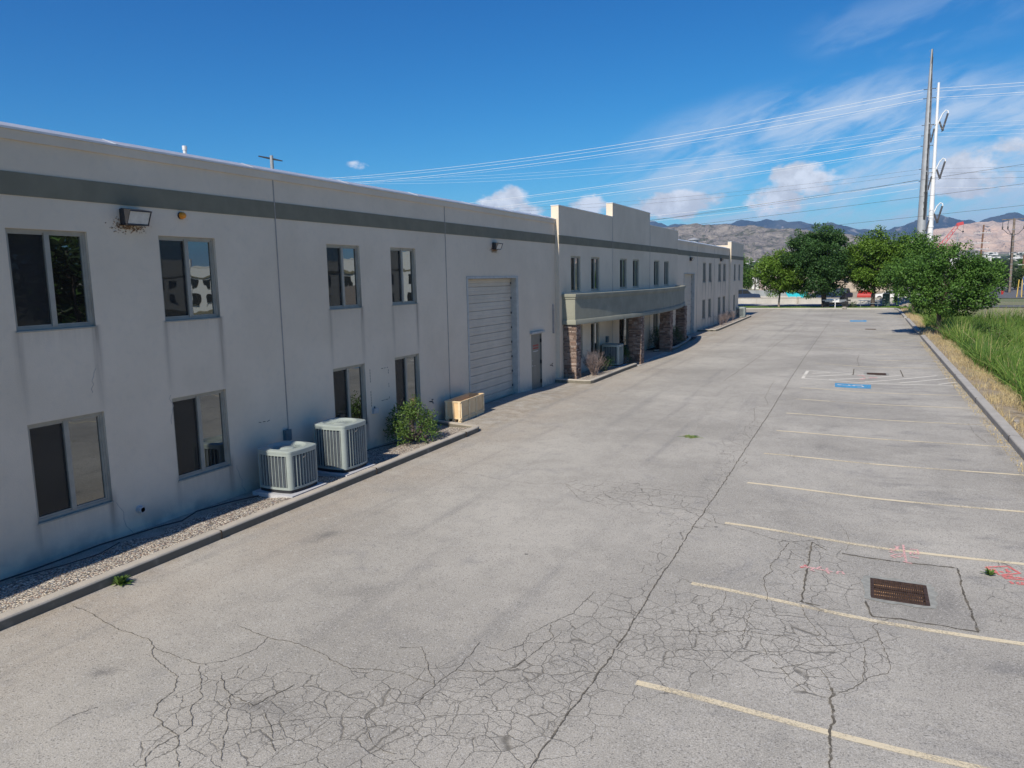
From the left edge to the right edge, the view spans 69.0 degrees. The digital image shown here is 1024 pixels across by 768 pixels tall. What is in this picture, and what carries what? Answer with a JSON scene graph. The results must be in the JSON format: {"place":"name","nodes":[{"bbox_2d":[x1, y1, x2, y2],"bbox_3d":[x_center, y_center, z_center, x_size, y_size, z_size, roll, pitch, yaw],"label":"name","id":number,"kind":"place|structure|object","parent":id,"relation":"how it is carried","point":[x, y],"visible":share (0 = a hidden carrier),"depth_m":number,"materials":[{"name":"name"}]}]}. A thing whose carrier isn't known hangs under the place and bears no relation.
{"place":"outdoors","nodes":[
{"label":"outdoors","id":0,"kind":"place"},
{"bbox_2d":[0,309,1023,767],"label":"parking lot","id":1,"kind":"structure","parent":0,"point":[448,557],"depth_m":9.83,"materials":[{"name":"concrete"}]},
{"bbox_2d":[110,574,131,585],"bbox_3d":[-5.543,2.769,10.631,0.315,0.150,0.389,-4,8,-18],"label":"weed","id":2,"kind":"object","parent":1,"relation":"on","point":[121,581],"visible":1,"depth_m":10.57,"materials":[{"name":"green plant"}]},
{"bbox_2d":[0,427,467,613],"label":"gravel bed","id":3,"kind":"object","parent":1,"relation":"on","point":[18,592],"visible":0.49,"depth_m":11.99,"materials":[{"name":"gravel"}]},
{"bbox_2d":[15,542,119,578],"bbox_3d":[-6.671,2.691,11.378,0.246,0.036,1.608,3,9,29],"label":"irrigation hose","id":4,"kind":"object","parent":3,"relation":"on","point":[67,563],"visible":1,"depth_m":11.21,"materials":[{"name":"rubber"}]},
{"bbox_2d":[0,495,258,581],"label":"irrigation hose","id":5,"kind":"object","parent":3,"relation":"on","point":[121,538],"visible":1,"depth_m":12.29,"materials":[{"name":"rubber"}]},
{"bbox_2d":[252,482,326,497],"bbox_3d":[-4.478,2.124,15.063,1.020,0.082,1.040,3,9,25],"label":"equipment pad","id":6,"kind":"object","parent":3,"relation":"on","point":[261,493],"visible":0.36,"depth_m":14.69,"materials":[{"name":"concrete"}]},
{"bbox_2d":[257,440,317,493],"bbox_3d":[-4.657,1.648,15.098,1.267,0.852,0.928,3,9,25],"label":"air conditioner","id":7,"kind":"object","parent":6,"relation":"on","point":[288,467],"visible":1,"depth_m":14.70,"materials":[{"name":"paint"}]},
{"bbox_2d":[317,463,375,476],"bbox_3d":[-3.756,1.897,16.563,1.020,0.082,1.040,3,9,25],"label":"equipment pad","id":8,"kind":"object","parent":3,"relation":"on","point":[326,473],"visible":0.21,"depth_m":16.15,"materials":[{"name":"concrete"}]},
{"bbox_2d":[313,417,366,472],"bbox_3d":[-3.937,1.327,16.585,1.267,1.042,0.928,3,9,25],"label":"air conditioner","id":9,"kind":"object","parent":8,"relation":"on","point":[341,444],"visible":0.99,"depth_m":16.17,"materials":[{"name":"paint"}]},
{"bbox_2d":[383,394,442,445],"bbox_3d":[-2.573,0.874,19.260,1.501,1.286,1.571,-4,8,-18],"label":"shrub","id":10,"kind":"object","parent":3,"relation":"on","point":[410,418],"visible":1,"depth_m":19.06,"materials":[{"name":"green plant"}]},
{"bbox_2d":[0,420,478,630],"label":"kerb","id":11,"kind":"structure","parent":1,"relation":"on","point":[29,610],"depth_m":12.08,"materials":[{"name":"concrete"}]},
{"bbox_2d":[444,392,484,422],"bbox_3d":[-1.404,0.694,22.381,0.534,0.622,1.665,2,9,22],"label":"wooden crate","id":12,"kind":"object","parent":1,"relation":"on","point":[463,408],"visible":0.98,"depth_m":21.95,"materials":[{"name":"wood"}]},
{"bbox_2d":[50,342,980,767],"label":"pavement cracks","id":13,"kind":"object","parent":1,"relation":"on","point":[526,658],"visible":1,"depth_m":8.11,"materials":[{"name":"asphalt"}]},
{"bbox_2d":[555,363,636,383],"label":"kerb","id":14,"kind":"structure","parent":1,"relation":"on","point":[600,377],"depth_m":30.19,"materials":[{"name":"concrete"}]},
{"bbox_2d":[579,364,629,379],"bbox_3d":[3.735,-0.547,32.674,1.400,0.076,6.030,3,9,25],"label":"gravel bed","id":15,"kind":"object","parent":1,"relation":"on","point":[586,375],"visible":0.45,"depth_m":32.18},
{"bbox_2d":[581,349,606,375],"bbox_3d":[3.451,-0.908,31.185,1.389,1.164,1.277,3,9,25],"label":"bare shrub","id":16,"kind":"object","parent":15,"relation":"on","point":[590,363],"visible":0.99,"depth_m":31.23,"materials":[{"name":"plant"}]},
{"bbox_2d":[594,355,614,370],"bbox_3d":[4.067,-0.933,32.812,0.924,0.775,1.186,0,8,8],"label":"shrub","id":17,"kind":"object","parent":15,"relation":"on","point":[606,362],"visible":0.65,"depth_m":32.85,"materials":[{"name":"green plant"}]},
{"bbox_2d":[647,337,695,349],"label":"gravel bed","id":18,"kind":"object","parent":1,"relation":"on","point":[653,348],"visible":0.19,"depth_m":44.53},
{"bbox_2d":[647,326,659,348],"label":"shrub","id":19,"kind":"object","parent":18,"relation":"on","point":[656,342],"visible":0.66,"depth_m":42.21,"materials":[{"name":"green plant"}]},
{"bbox_2d":[672,324,684,344],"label":"shrub","id":20,"kind":"object","parent":18,"relation":"on","point":[676,334],"visible":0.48,"depth_m":44.27,"materials":[{"name":"green plant"}]},
{"bbox_2d":[653,335,690,351],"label":"kerb","id":21,"kind":"structure","parent":1,"relation":"on","point":[679,345],"depth_m":44.35,"materials":[{"name":"concrete"}]},
{"bbox_2d":[697,315,750,331],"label":"kerb","id":22,"kind":"structure","parent":1,"relation":"on","point":[729,324],"depth_m":59.03,"materials":[{"name":"concrete"}]},
{"bbox_2d":[703,315,747,328],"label":"gravel bed","id":23,"kind":"object","parent":1,"relation":"on","point":[715,326],"visible":0.68,"depth_m":62.03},
{"bbox_2d":[530,313,978,767],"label":"pavement seams","id":24,"kind":"object","parent":1,"relation":"on","point":[870,613],"visible":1,"depth_m":9.90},
{"bbox_2d":[635,680,990,767],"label":"parking line","id":25,"kind":"object","parent":1,"relation":"on","point":[833,733],"visible":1,"depth_m":7.03,"materials":[{"name":"paint"}]},
{"bbox_2d":[746,308,906,317],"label":"kerb","id":26,"kind":"structure","parent":1,"relation":"on","point":[902,313],"depth_m":85.54,"materials":[{"name":"concrete"}]},
{"bbox_2d":[835,383,870,388],"bbox_3d":[12.822,0.068,28.043,1.260,0.051,1.360,3,9,25],"label":"accessible mark","id":27,"kind":"object","parent":1,"relation":"on","point":[853,385],"visible":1,"depth_m":28.06,"materials":[{"name":"blue"}]},
{"bbox_2d":[691,582,1023,644],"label":"parking line","id":28,"kind":"object","parent":1,"relation":"on","point":[908,626],"visible":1,"depth_m":9.29,"materials":[{"name":"paint"}]},
{"bbox_2d":[725,522,1023,564],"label":"parking line","id":29,"kind":"object","parent":1,"relation":"on","point":[980,559],"visible":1,"depth_m":11.66,"materials":[{"name":"paint"}]},
{"bbox_2d":[802,370,957,385],"bbox_3d":[14.688,-0.246,29.961,5.535,0.100,3.008,3,9,25],"label":"access aisle","id":30,"kind":"object","parent":1,"relation":"on","point":[805,374],"visible":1,"depth_m":29.68,"materials":[{"name":"paint"}]},
{"bbox_2d":[747,482,1023,511],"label":"parking line","id":31,"kind":"object","parent":1,"relation":"on","point":[884,499],"visible":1,"depth_m":14.06,"materials":[{"name":"paint"}]},
{"bbox_2d":[790,413,989,425],"bbox_3d":[10.672,1.013,21.426,5.260,0.042,0.092,3,9,26],"label":"parking line","id":32,"kind":"object","parent":1,"relation":"on","point":[878,419],"visible":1,"depth_m":21.51,"materials":[{"name":"paint"}]},
{"bbox_2d":[776,430,1007,446],"bbox_3d":[9.497,1.387,18.945,5.260,0.041,0.092,3,9,26],"label":"parking line","id":33,"kind":"object","parent":1,"relation":"on","point":[882,439],"visible":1,"depth_m":19.07,"materials":[{"name":"paint"}]},
{"bbox_2d":[765,453,1023,475],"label":"parking line","id":34,"kind":"object","parent":1,"relation":"on","point":[899,466],"visible":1,"depth_m":16.41,"materials":[{"name":"paint"}]},
{"bbox_2d":[861,575,937,608],"bbox_3d":[5.261,2.914,10.134,0.947,0.213,0.934,3,9,25],"label":"storm drain","id":35,"kind":"object","parent":1,"relation":"on","point":[899,591],"visible":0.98,"depth_m":10.14,"materials":[{"name":"metal"}]},
{"bbox_2d":[889,545,918,562],"bbox_3d":[6.028,2.599,11.449,0.460,0.009,0.729,7,12,45],"label":"utility mark","id":36,"kind":"object","parent":1,"relation":"on","point":[897,547],"visible":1,"depth_m":11.46,"materials":[{"name":"pink paint"}]},
{"bbox_2d":[801,565,1023,584],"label":"utility mark","id":37,"kind":"object","parent":1,"relation":"on","point":[1006,570],"visible":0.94,"depth_m":10.56,"materials":[{"name":"red paint"}]},
{"bbox_2d":[921,342,1022,473],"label":"kerb litter","id":38,"kind":"object","parent":1,"relation":"on","point":[974,407],"visible":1,"depth_m":23.58,"materials":[{"name":"plant"}]},
{"bbox_2d":[0,0,1023,229],"label":"sky","id":39,"kind":"structure","parent":0,"point":[331,89],"materials":[{"name":"blue"}]},
{"bbox_2d":[623,350,671,365],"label":"walkway","id":40,"kind":"structure","parent":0,"point":[650,355],"depth_m":39.09,"materials":[{"name":"concrete"}]},
{"bbox_2d":[486,254,1023,424],"bbox_3d":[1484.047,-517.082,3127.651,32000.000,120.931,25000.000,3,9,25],"label":"ground","id":41,"kind":"structure","parent":0,"point":[1010,301],"depth_m":88.62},
{"bbox_2d":[258,155,282,168],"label":"transmission pole","id":42,"kind":"object","parent":41,"relation":"on","point":[271,158],"visible":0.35,"depth_m":187.45,"materials":[{"name":"metal"}]},
{"bbox_2d":[0,121,743,579],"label":"warehouse","id":43,"kind":"structure","parent":41,"relation":"on","point":[166,365],"depth_m":14.78,"materials":[{"name":"paint"}]},
{"bbox_2d":[5,228,96,332],"bbox_3d":[-7.031,-1.576,11.352,0.142,1.512,1.270,3,9,25],"label":"window","id":44,"kind":"structure","parent":43,"relation":"in","point":[49,274],"depth_m":11.34,"materials":[{"name":"black"}]},
{"bbox_2d":[27,412,113,525],"bbox_3d":[-6.974,1.290,11.758,0.142,1.542,1.270,3,9,25],"label":"window","id":45,"kind":"structure","parent":43,"relation":"in","point":[69,458],"depth_m":11.75,"materials":[{"name":"grey"}]},
{"bbox_2d":[105,208,151,232],"bbox_3d":[-6.271,-2.702,12.380,0.297,0.420,0.869,3,9,25],"label":"wall light","id":46,"kind":"object","parent":43,"relation":"attached to","point":[134,217],"visible":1,"depth_m":12.32,"materials":[{"name":"metal"}]},
{"bbox_2d":[158,236,220,321],"bbox_3d":[-5.934,-1.926,13.667,0.142,1.512,1.280,3,9,25],"label":"window","id":47,"kind":"structure","parent":43,"relation":"in","point":[187,263],"depth_m":13.67,"materials":[{"name":"grey"}]},
{"bbox_2d":[172,389,231,481],"bbox_3d":[-5.878,0.941,14.073,0.142,1.542,1.280,3,9,25],"label":"window","id":48,"kind":"structure","parent":43,"relation":"in","point":[200,426],"depth_m":14.08,"materials":[{"name":"grey"}]},
{"bbox_2d":[283,429,291,440],"bbox_3d":[-4.743,1.332,16.040,0.306,0.709,0.166,3,9,25],"label":"electrical box","id":49,"kind":"object","parent":43,"relation":"attached to","point":[287,434],"visible":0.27,"depth_m":16.01,"materials":[{"name":"metal"}]},
{"bbox_2d":[326,244,362,309],"bbox_3d":[-4.020,-2.535,17.705,0.142,1.512,1.260,3,9,25],"label":"window","id":50,"kind":"structure","parent":43,"relation":"in","point":[342,260],"depth_m":17.73,"materials":[{"name":"grey"}]},
{"bbox_2d":[333,364,367,424],"bbox_3d":[-3.964,0.331,18.111,0.142,1.542,1.260,3,9,25],"label":"window","id":51,"kind":"structure","parent":43,"relation":"in","point":[349,394],"depth_m":18.15,"materials":[{"name":"grey"}]},
{"bbox_2d":[390,247,417,305],"bbox_3d":[-2.943,-2.879,19.979,0.142,1.512,1.219,3,9,25],"label":"window","id":52,"kind":"structure","parent":43,"relation":"in","point":[402,259],"depth_m":20.02,"materials":[{"name":"grey"}]},
{"bbox_2d":[395,354,421,412],"bbox_3d":[-2.887,-0.013,20.386,0.142,1.542,1.219,3,9,25],"label":"window","id":53,"kind":"structure","parent":43,"relation":"in","point":[406,367],"depth_m":20.40,"materials":[{"name":"grey"}]},
{"bbox_2d":[466,276,519,403],"bbox_3d":[-0.687,-1.485,25.118,0.300,4.240,3.820,3,9,25],"label":"garage door","id":54,"kind":"structure","parent":43,"relation":"in","point":[492,304],"depth_m":25.40,"materials":[{"name":"metal"}]},
{"bbox_2d":[491,242,502,252],"bbox_3d":[-0.500,-4.502,24.616,0.253,0.351,0.874,3,9,25],"label":"wall light","id":55,"kind":"object","parent":43,"relation":"attached to","point":[496,246],"visible":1,"depth_m":24.57,"materials":[{"name":"metal"}]},
{"bbox_2d":[530,330,544,389],"bbox_3d":[0.936,-0.859,28.386,0.210,2.300,1.260,3,9,25],"label":"door","id":56,"kind":"structure","parent":43,"relation":"in","point":[536,339],"depth_m":28.45,"materials":[{"name":"paint"}]},
{"bbox_2d":[571,256,580,291],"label":"window","id":57,"kind":"structure","parent":43,"relation":"in","point":[575,264],"depth_m":31.51,"materials":[{"name":"grey"}]},
{"bbox_2d":[591,257,598,290],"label":"window","id":58,"kind":"structure","parent":43,"relation":"in","point":[594,260],"depth_m":33.67,"materials":[{"name":"grey"}]},
{"bbox_2d":[591,322,598,354],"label":"window","id":59,"kind":"structure","parent":43,"relation":"in","point":[594,326],"depth_m":34.17,"materials":[{"name":"black"}]},
{"bbox_2d":[620,259,625,288],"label":"window","id":60,"kind":"structure","parent":43,"relation":"in","point":[622,261],"depth_m":37.58,"materials":[{"name":"grey"}]},
{"bbox_2d":[633,259,638,287],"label":"window","id":61,"kind":"structure","parent":43,"relation":"in","point":[635,262],"depth_m":39.76,"materials":[{"name":"grey"}]},
{"bbox_2d":[654,260,658,285],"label":"window","id":62,"kind":"structure","parent":43,"relation":"in","point":[656,263],"depth_m":43.70,"materials":[{"name":"grey"}]},
{"bbox_2d":[664,261,667,285],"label":"window","id":63,"kind":"structure","parent":43,"relation":"in","point":[665,262],"depth_m":45.71,"materials":[{"name":"grey"}]},
{"bbox_2d":[684,273,694,334],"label":"garage door","id":64,"kind":"structure","parent":43,"relation":"in","point":[689,278],"depth_m":53.91,"materials":[{"name":"metal"}]},
{"bbox_2d":[738,254,753,290],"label":"shade tree","id":65,"kind":"object","parent":41,"relation":"on","point":[746,282],"visible":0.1,"depth_m":94.66,"materials":[{"name":"green plant"}]},
{"bbox_2d":[877,227,948,286],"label":"shade tree","id":66,"kind":"object","parent":41,"relation":"on","point":[920,244],"visible":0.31,"depth_m":82.48,"materials":[{"name":"green plant"}]},
{"bbox_2d":[906,318,920,333],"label":"kerb","id":67,"kind":"structure","parent":41,"relation":"on","point":[916,329],"depth_m":55.21,"materials":[{"name":"concrete"}]},
{"bbox_2d":[907,305,971,326],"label":"grass","id":68,"kind":"structure","parent":41,"relation":"on","point":[926,323],"depth_m":61.04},
{"bbox_2d":[914,300,1023,412],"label":"reeds","id":69,"kind":"object","parent":41,"relation":"on","point":[995,359],"visible":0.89,"depth_m":39.47,"materials":[{"name":"plant"}]},
{"bbox_2d":[921,335,1023,460],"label":"kerb","id":70,"kind":"structure","parent":41,"relation":"on","point":[1015,438],"depth_m":22.62,"materials":[{"name":"concrete"}]},
{"bbox_2d":[979,322,1012,344],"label":"shrub","id":71,"kind":"object","parent":41,"relation":"on","point":[998,332],"visible":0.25,"depth_m":42.54,"materials":[{"name":"green plant"}]},
{"bbox_2d":[999,266,1016,287],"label":"distant tree","id":72,"kind":"object","parent":41,"relation":"on","point":[1013,274],"visible":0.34,"depth_m":142.93,"materials":[{"name":"green plant"}]},
{"bbox_2d":[1002,218,1023,291],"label":"utility pole","id":73,"kind":"object","parent":41,"relation":"on","point":[1013,234],"visible":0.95,"depth_m":131.06,"materials":[{"name":"brown wood"}]},
{"bbox_2d":[1011,267,1023,289],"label":"distant tree","id":74,"kind":"object","parent":41,"relation":"on","point":[1018,277],"visible":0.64,"depth_m":147.30,"materials":[{"name":"green plant"}]},
{"bbox_2d":[738,304,901,304],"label":"sidewalk","id":75,"kind":"structure","parent":0,"point":[805,304],"depth_m":98.45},
{"bbox_2d":[664,223,1009,260],"bbox_3d":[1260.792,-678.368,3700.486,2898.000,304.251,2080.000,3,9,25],"label":"foothills","id":76,"kind":"structure","parent":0,"point":[759,244],"depth_m":3775.51,"materials":[{"name":"soil"}]},
{"bbox_2d":[745,252,1023,267],"bbox_3d":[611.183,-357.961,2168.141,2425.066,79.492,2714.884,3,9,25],"label":"woodland","id":77,"kind":"object","parent":76,"relation":"on","point":[1015,263],"depth_m":1812.15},
{"bbox_2d":[650,212,1023,239],"bbox_3d":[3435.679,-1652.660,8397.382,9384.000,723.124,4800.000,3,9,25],"label":"mountains","id":78,"kind":"structure","parent":0,"point":[945,222],"depth_m":8786.12,"materials":[{"name":"stone"}]},
{"bbox_2d":[651,164,1022,220],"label":"power line","id":79,"kind":"object","parent":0,"point":[845,191],"visible":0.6,"depth_m":106.91,"materials":[{"name":"metal"}]},
{"bbox_2d":[811,291,885,296],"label":"yard","id":80,"kind":"structure","parent":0,"point":[856,293],"depth_m":146.56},
{"bbox_2d":[738,289,760,297],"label":"pickup truck","id":81,"kind":"object","parent":80,"relation":"on","point":[744,293],"visible":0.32,"depth_m":112.13,"materials":[{"name":"metal"}]},
{"bbox_2d":[749,288,786,297],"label":"screen fence","id":82,"kind":"object","parent":80,"relation":"on","point":[761,292],"visible":0.07,"depth_m":119.45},
{"bbox_2d":[738,297,921,303],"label":"retaining wall","id":83,"kind":"structure","parent":80,"relation":"on","point":[783,300],"depth_m":100.50,"materials":[{"name":"concrete"}]},
{"bbox_2d":[828,288,852,297],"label":"pickup truck","id":84,"kind":"object","parent":80,"relation":"on","point":[849,294],"visible":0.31,"depth_m":107.75,"materials":[{"name":"grey metal"}]},
{"bbox_2d":[832,277,892,291],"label":"workshop","id":85,"kind":"structure","parent":80,"relation":"on","point":[850,287],"depth_m":158.19,"materials":[{"name":"white glass"}]},
{"bbox_2d":[917,49,935,238],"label":"steel transmission pole","id":86,"kind":"object","parent":80,"relation":"on","point":[922,213],"visible":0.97,"depth_m":119.17,"materials":[{"name":"metal"}]},
{"bbox_2d":[329,90,920,178],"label":"power line","id":87,"kind":"object","parent":86,"relation":"attached to","point":[651,139],"visible":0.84,"depth_m":139.76,"materials":[{"name":"metal"}]},
{"bbox_2d":[337,93,919,179],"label":"power line","id":88,"kind":"object","parent":86,"relation":"attached to","point":[639,144],"visible":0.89,"depth_m":140.43,"materials":[{"name":"metal"}]},
{"bbox_2d":[356,99,920,182],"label":"power line","id":89,"kind":"object","parent":86,"relation":"attached to","point":[659,145],"visible":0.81,"depth_m":138.77,"materials":[{"name":"metal"}]},
{"bbox_2d":[363,101,919,183],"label":"power line","id":90,"kind":"object","parent":86,"relation":"attached to","point":[656,148],"visible":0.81,"depth_m":139.88,"materials":[{"name":"metal"}]},
{"bbox_2d":[472,136,918,202],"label":"power line","id":91,"kind":"object","parent":86,"relation":"attached to","point":[709,170],"visible":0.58,"depth_m":135.94,"materials":[{"name":"metal"}]},
{"bbox_2d":[499,146,919,206],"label":"power line","id":92,"kind":"object","parent":86,"relation":"attached to","point":[714,178],"visible":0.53,"depth_m":135.16,"materials":[{"name":"metal"}]},
{"bbox_2d":[672,184,1018,227],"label":"power line","id":93,"kind":"object","parent":86,"relation":"attached to","point":[851,205],"visible":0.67,"depth_m":106.97,"materials":[{"name":"metal"}]},
{"bbox_2d":[703,205,1022,238],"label":"power line","id":94,"kind":"object","parent":86,"relation":"attached to","point":[862,222],"visible":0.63,"depth_m":106.22,"materials":[{"name":"metal"}]},
{"bbox_2d":[738,305,1023,306],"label":"road","id":95,"kind":"structure","parent":0,"point":[880,305],"depth_m":92.60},
{"bbox_2d":[900,308,1023,438],"bbox_3d":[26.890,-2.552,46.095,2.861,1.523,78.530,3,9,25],"label":"dry grass","id":96,"kind":"structure","parent":0,"point":[1000,387],"depth_m":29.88,"materials":[{"name":"plant"}]},
{"bbox_2d":[875,253,923,313],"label":"shade tree","id":97,"kind":"object","parent":96,"relation":"on","point":[885,275],"visible":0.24,"depth_m":70.14,"materials":[{"name":"green plant"}]},
{"bbox_2d":[890,240,1010,334],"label":"shade tree","id":98,"kind":"object","parent":96,"relation":"on","point":[933,278],"visible":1,"depth_m":47.16,"materials":[{"name":"green plant"}]},
{"bbox_2d":[911,220,1023,252],"bbox_3d":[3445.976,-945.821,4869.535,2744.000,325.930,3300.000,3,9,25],"label":"mine hillside","id":99,"kind":"structure","parent":0,"point":[998,238],"depth_m":4860.58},
{"bbox_2d":[951,288,1023,297],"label":"side road","id":100,"kind":"structure","parent":0,"point":[1011,294],"depth_m":125.24,"materials":[{"name":"asphalt"}]},
{"bbox_2d":[926,82,948,257],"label":"steel transmission pole","id":101,"kind":"object","parent":100,"relation":"on","point":[931,217],"visible":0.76,"depth_m":135.98,"materials":[{"name":"metal"}]},
{"label":"lawn strip","id":102,"kind":"structure","parent":0,"visible":0},
{"bbox_2d":[748,247,808,306],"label":"shade tree","id":103,"kind":"object","parent":102,"relation":"on","point":[772,268],"visible":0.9,"depth_m":88.41,"materials":[{"name":"green plant"}]},
{"bbox_2d":[779,222,863,307],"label":"shade tree","id":104,"kind":"object","parent":102,"relation":"on","point":[823,269],"visible":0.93,"depth_m":85.54,"materials":[{"name":"green plant"}]},
{"bbox_2d":[739,305,906,307],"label":"lawn grass","id":105,"kind":"structure","parent":102,"relation":"on","point":[840,306],"depth_m":87.54,"materials":[{"name":"green plant"}]},
{"bbox_2d":[823,299,847,307],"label":"utility trailer","id":106,"kind":"object","parent":102,"relation":"on","point":[835,302],"visible":0.88,"depth_m":86.44,"materials":[{"name":"metal"}]},
{"bbox_2d":[835,224,921,306],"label":"shade tree","id":107,"kind":"object","parent":102,"relation":"on","point":[865,275],"visible":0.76,"depth_m":84.25,"materials":[{"name":"green plant"}]},
{"bbox_2d":[882,293,889,306],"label":"utility cabinet","id":108,"kind":"object","parent":102,"relation":"on","point":[886,299],"visible":0.94,"depth_m":86.04,"materials":[{"name":"metal"}]},
{"bbox_3d":[4.693,-0.835,34.673,1.020,0.082,1.040,3,9,25],"label":"equipment pad","id":109,"kind":"object","parent":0,"visible":0},
{"bbox_2d":[602,343,623,365],"bbox_3d":[4.531,-1.381,34.668,1.249,0.992,0.910,3,9,25],"label":"air conditioner","id":110,"kind":"object","parent":109,"relation":"on","point":[615,350],"visible":0.81,"depth_m":34.21,"materials":[{"name":"paint"}]},
{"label":"equipment pad","id":111,"kind":"object","parent":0,"visible":0},
{"bbox_2d":[736,307,745,316],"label":"air conditioner","id":112,"kind":"object","parent":111,"relation":"on","point":[741,312],"visible":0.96,"depth_m":70.85,"materials":[{"name":"paint"}]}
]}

